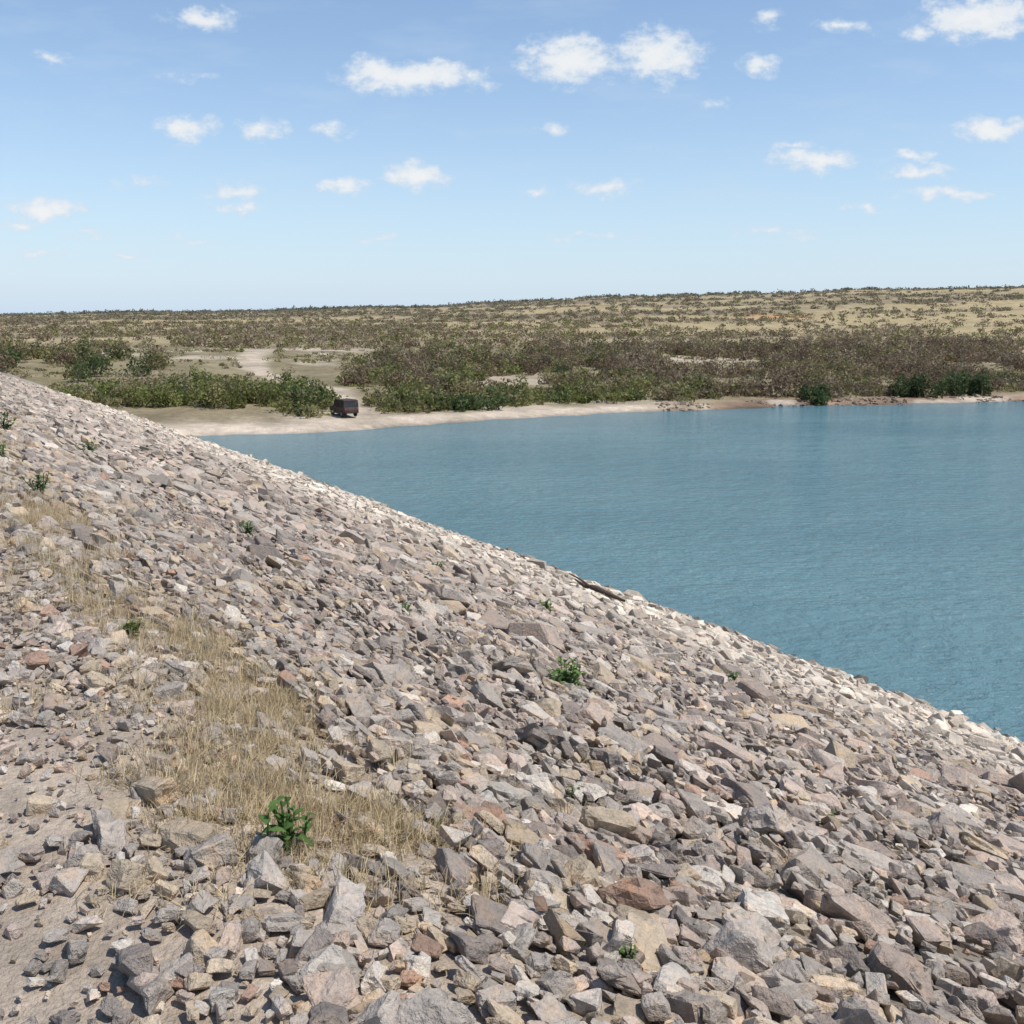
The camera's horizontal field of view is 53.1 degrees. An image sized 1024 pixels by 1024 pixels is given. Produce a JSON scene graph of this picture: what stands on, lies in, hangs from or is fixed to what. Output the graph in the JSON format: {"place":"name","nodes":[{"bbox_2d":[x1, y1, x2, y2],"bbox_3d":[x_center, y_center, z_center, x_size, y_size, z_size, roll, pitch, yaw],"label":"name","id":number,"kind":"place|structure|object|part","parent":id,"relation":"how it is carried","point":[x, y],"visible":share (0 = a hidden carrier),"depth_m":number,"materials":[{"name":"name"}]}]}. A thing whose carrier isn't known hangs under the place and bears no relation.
{"place":"outdoors","nodes":[
{"label":"outdoors","id":0,"kind":"place"},
{"bbox_2d":[431,561,444,568],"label":"green weed","id":1,"kind":"object","parent":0,"point":[439,564],"visible":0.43,"depth_m":16.47,"materials":[{"name":"green plant"}]},
{"bbox_2d":[0,372,1023,1023],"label":"dam embankment","id":2,"kind":"structure","parent":0,"point":[56,910],"depth_m":3.06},
{"bbox_2d":[0,440,9,456],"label":"green weed","id":3,"kind":"object","parent":2,"relation":"on","point":[2,446],"visible":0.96,"depth_m":12.98,"materials":[{"name":"green plant"}]},
{"bbox_2d":[258,796,313,858],"bbox_3d":[-0.739,1.008,3.322,0.150,0.182,0.217,11,15,44],"label":"green weed","id":4,"kind":"object","parent":2,"relation":"on","point":[285,825],"visible":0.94,"depth_m":3.32,"materials":[{"name":"green plant"}]},
{"bbox_2d":[0,398,649,938],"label":"dry grass","id":5,"kind":"structure","parent":2,"relation":"on","point":[282,784],"depth_m":4.04,"materials":[{"name":"plant"}]},
{"bbox_2d":[0,373,1023,1023],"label":"riprap rocks","id":6,"kind":"object","parent":2,"relation":"on","point":[772,749],"visible":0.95,"depth_m":5.04,"materials":[{"name":"stone"}]},
{"bbox_2d":[0,409,15,429],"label":"green weed","id":7,"kind":"object","parent":6,"relation":"on","point":[5,425],"visible":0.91,"depth_m":16.92,"materials":[{"name":"green plant"}]},
{"bbox_2d":[21,471,49,492],"bbox_3d":[-4.644,-0.287,10.055,0.258,0.243,0.274,0,11,0],"label":"green weed","id":8,"kind":"object","parent":6,"relation":"on","point":[39,484],"visible":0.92,"depth_m":10.02,"materials":[{"name":"green plant"}]},
{"bbox_2d":[74,438,97,454],"bbox_3d":[-7.645,-1.178,18.399,0.462,0.291,0.328,0,11,0],"label":"green weed","id":9,"kind":"object","parent":6,"relation":"on","point":[88,444],"visible":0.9,"depth_m":18.41,"materials":[{"name":"green plant"}]},
{"bbox_2d":[118,618,142,637],"bbox_3d":[-2.045,0.619,5.514,0.127,0.110,0.144,0,11,0],"label":"green weed","id":10,"kind":"object","parent":6,"relation":"on","point":[129,625],"visible":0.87,"depth_m":5.51,"materials":[{"name":"green plant"}]},
{"bbox_2d":[239,520,253,534],"bbox_3d":[-3.206,0.208,12.364,0.239,0.223,0.217,5,12,24],"label":"green weed","id":11,"kind":"object","parent":6,"relation":"on","point":[248,529],"visible":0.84,"depth_m":12.34,"materials":[{"name":"green plant"}]},
{"bbox_2d":[401,600,411,611],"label":"green weed","id":12,"kind":"object","parent":6,"relation":"on","point":[408,609],"visible":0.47,"depth_m":9.50,"materials":[{"name":"green plant"}]},
{"bbox_2d":[546,656,588,686],"bbox_3d":[0.430,1.277,8.053,0.386,0.303,0.258,-7,13,-31],"label":"green weed","id":13,"kind":"object","parent":6,"relation":"on","point":[568,677],"visible":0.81,"depth_m":8.06,"materials":[{"name":"green plant"}]},
{"bbox_2d":[618,943,638,958],"bbox_3d":[0.346,1.328,3.058,0.067,0.067,0.072,0,11,0],"label":"green weed","id":14,"kind":"object","parent":6,"relation":"on","point":[624,954],"visible":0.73,"depth_m":3.06,"materials":[{"name":"green plant"}]},
{"bbox_2d":[726,670,741,680],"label":"green weed","id":15,"kind":"object","parent":6,"relation":"on","point":[733,676],"visible":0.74,"depth_m":13.45,"materials":[{"name":"green plant"}]},
{"bbox_2d":[539,598,554,611],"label":"green weed","id":16,"kind":"object","parent":2,"relation":"on","point":[546,605],"visible":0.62,"depth_m":14.30,"materials":[{"name":"green plant"}]},
{"bbox_2d":[569,573,624,601],"bbox_3d":[1.939,1.773,24.597,0.431,0.392,2.010,-7,13,-31],"label":"driftwood log","id":17,"kind":"object","parent":2,"relation":"on","point":[584,584],"visible":1,"depth_m":24.49,"materials":[{"name":"wood"}]},
{"bbox_2d":[0,288,1023,436],"bbox_3d":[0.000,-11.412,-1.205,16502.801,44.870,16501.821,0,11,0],"label":"ground terrain","id":18,"kind":"structure","parent":0,"point":[248,419],"depth_m":122.14,"materials":[{"name":"soil"}]},
{"bbox_2d":[0,334,174,382],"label":"olive thicket","id":19,"kind":"object","parent":18,"relation":"on","point":[85,353],"visible":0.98,"depth_m":110.03,"materials":[{"name":"green plant"}]},
{"bbox_2d":[47,362,334,408],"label":"green thicket","id":20,"kind":"object","parent":18,"relation":"on","point":[205,391],"visible":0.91,"depth_m":81.23,"materials":[{"name":"green plant"}]},
{"bbox_2d":[329,398,358,416],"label":"parked car","id":21,"kind":"object","parent":18,"relation":"on","point":[341,407],"visible":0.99,"depth_m":76.98,"materials":[{"name":"paint"}]},
{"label":"windows","id":22,"kind":"part","parent":21,"relation":"part of","materials":[{"name":"grey glass"}]},
{"bbox_2d":[395,390,433,408],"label":"shore bush","id":23,"kind":"object","parent":18,"relation":"on","point":[404,394],"visible":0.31,"depth_m":84.57,"materials":[{"name":"green plant"}]},
{"bbox_2d":[450,393,509,411],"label":"shore bush","id":24,"kind":"object","parent":18,"relation":"on","point":[462,403],"visible":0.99,"depth_m":83.53,"materials":[{"name":"green plant"}]},
{"bbox_2d":[0,343,1022,413],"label":"tussocks","id":25,"kind":"object","parent":18,"relation":"on","point":[222,364],"visible":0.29,"depth_m":122.98,"materials":[{"name":"green plant"}]},
{"bbox_2d":[0,285,1023,364],"bbox_3d":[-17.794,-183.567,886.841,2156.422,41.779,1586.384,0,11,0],"label":"distant scrub","id":26,"kind":"object","parent":18,"relation":"on","point":[370,331],"visible":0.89,"depth_m":312.51,"materials":[{"name":"green plant"}]},
{"bbox_2d":[0,284,1022,315],"bbox_3d":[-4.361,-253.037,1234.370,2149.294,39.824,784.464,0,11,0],"label":"distant tree line","id":27,"kind":"object","parent":26,"relation":"on","point":[396,306],"visible":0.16,"depth_m":1131.34,"materials":[{"name":"green plant"}]},
{"bbox_2d":[267,332,1023,418],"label":"scrub bushes","id":28,"kind":"object","parent":18,"relation":"on","point":[432,369],"visible":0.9,"depth_m":112.14,"materials":[{"name":"green plant"}]},
{"bbox_2d":[654,394,1023,411],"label":"shore rubble","id":29,"kind":"object","parent":18,"relation":"on","point":[893,399],"visible":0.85,"depth_m":93.62,"materials":[{"name":"stone"}]},
{"bbox_2d":[798,383,831,404],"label":"shore bush","id":30,"kind":"object","parent":29,"relation":"on","point":[816,395],"visible":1,"depth_m":93.84,"materials":[{"name":"green plant"}]},
{"bbox_2d":[888,372,944,398],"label":"shore bush","id":31,"kind":"object","parent":18,"relation":"on","point":[918,387],"visible":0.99,"depth_m":97.44,"materials":[{"name":"green plant"}]},
{"bbox_2d":[933,369,979,396],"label":"shore bush","id":32,"kind":"object","parent":18,"relation":"on","point":[958,384],"visible":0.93,"depth_m":99.36,"materials":[{"name":"green plant"}]},
{"bbox_2d":[968,371,993,396],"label":"shore bush","id":33,"kind":"object","parent":18,"relation":"on","point":[982,384],"visible":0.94,"depth_m":99.02,"materials":[{"name":"green plant"}]},
{"bbox_2d":[0,0,1023,313],"label":"sky","id":34,"kind":"structure","parent":0,"point":[174,155],"materials":[{"name":"blue"}]},
{"bbox_2d":[566,785,582,799],"bbox_3d":[0.283,1.313,4.738,0.088,0.073,0.112,8,13,34],"label":"green weed","id":35,"kind":"object","parent":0,"point":[578,788],"visible":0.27,"depth_m":4.75,"materials":[{"name":"green plant"}]},
{"bbox_2d":[197,401,1023,741],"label":"reservoir water","id":36,"kind":"structure","parent":0,"point":[883,545],"depth_m":42.61,"materials":[{"name":"blue liquid"}]}
]}

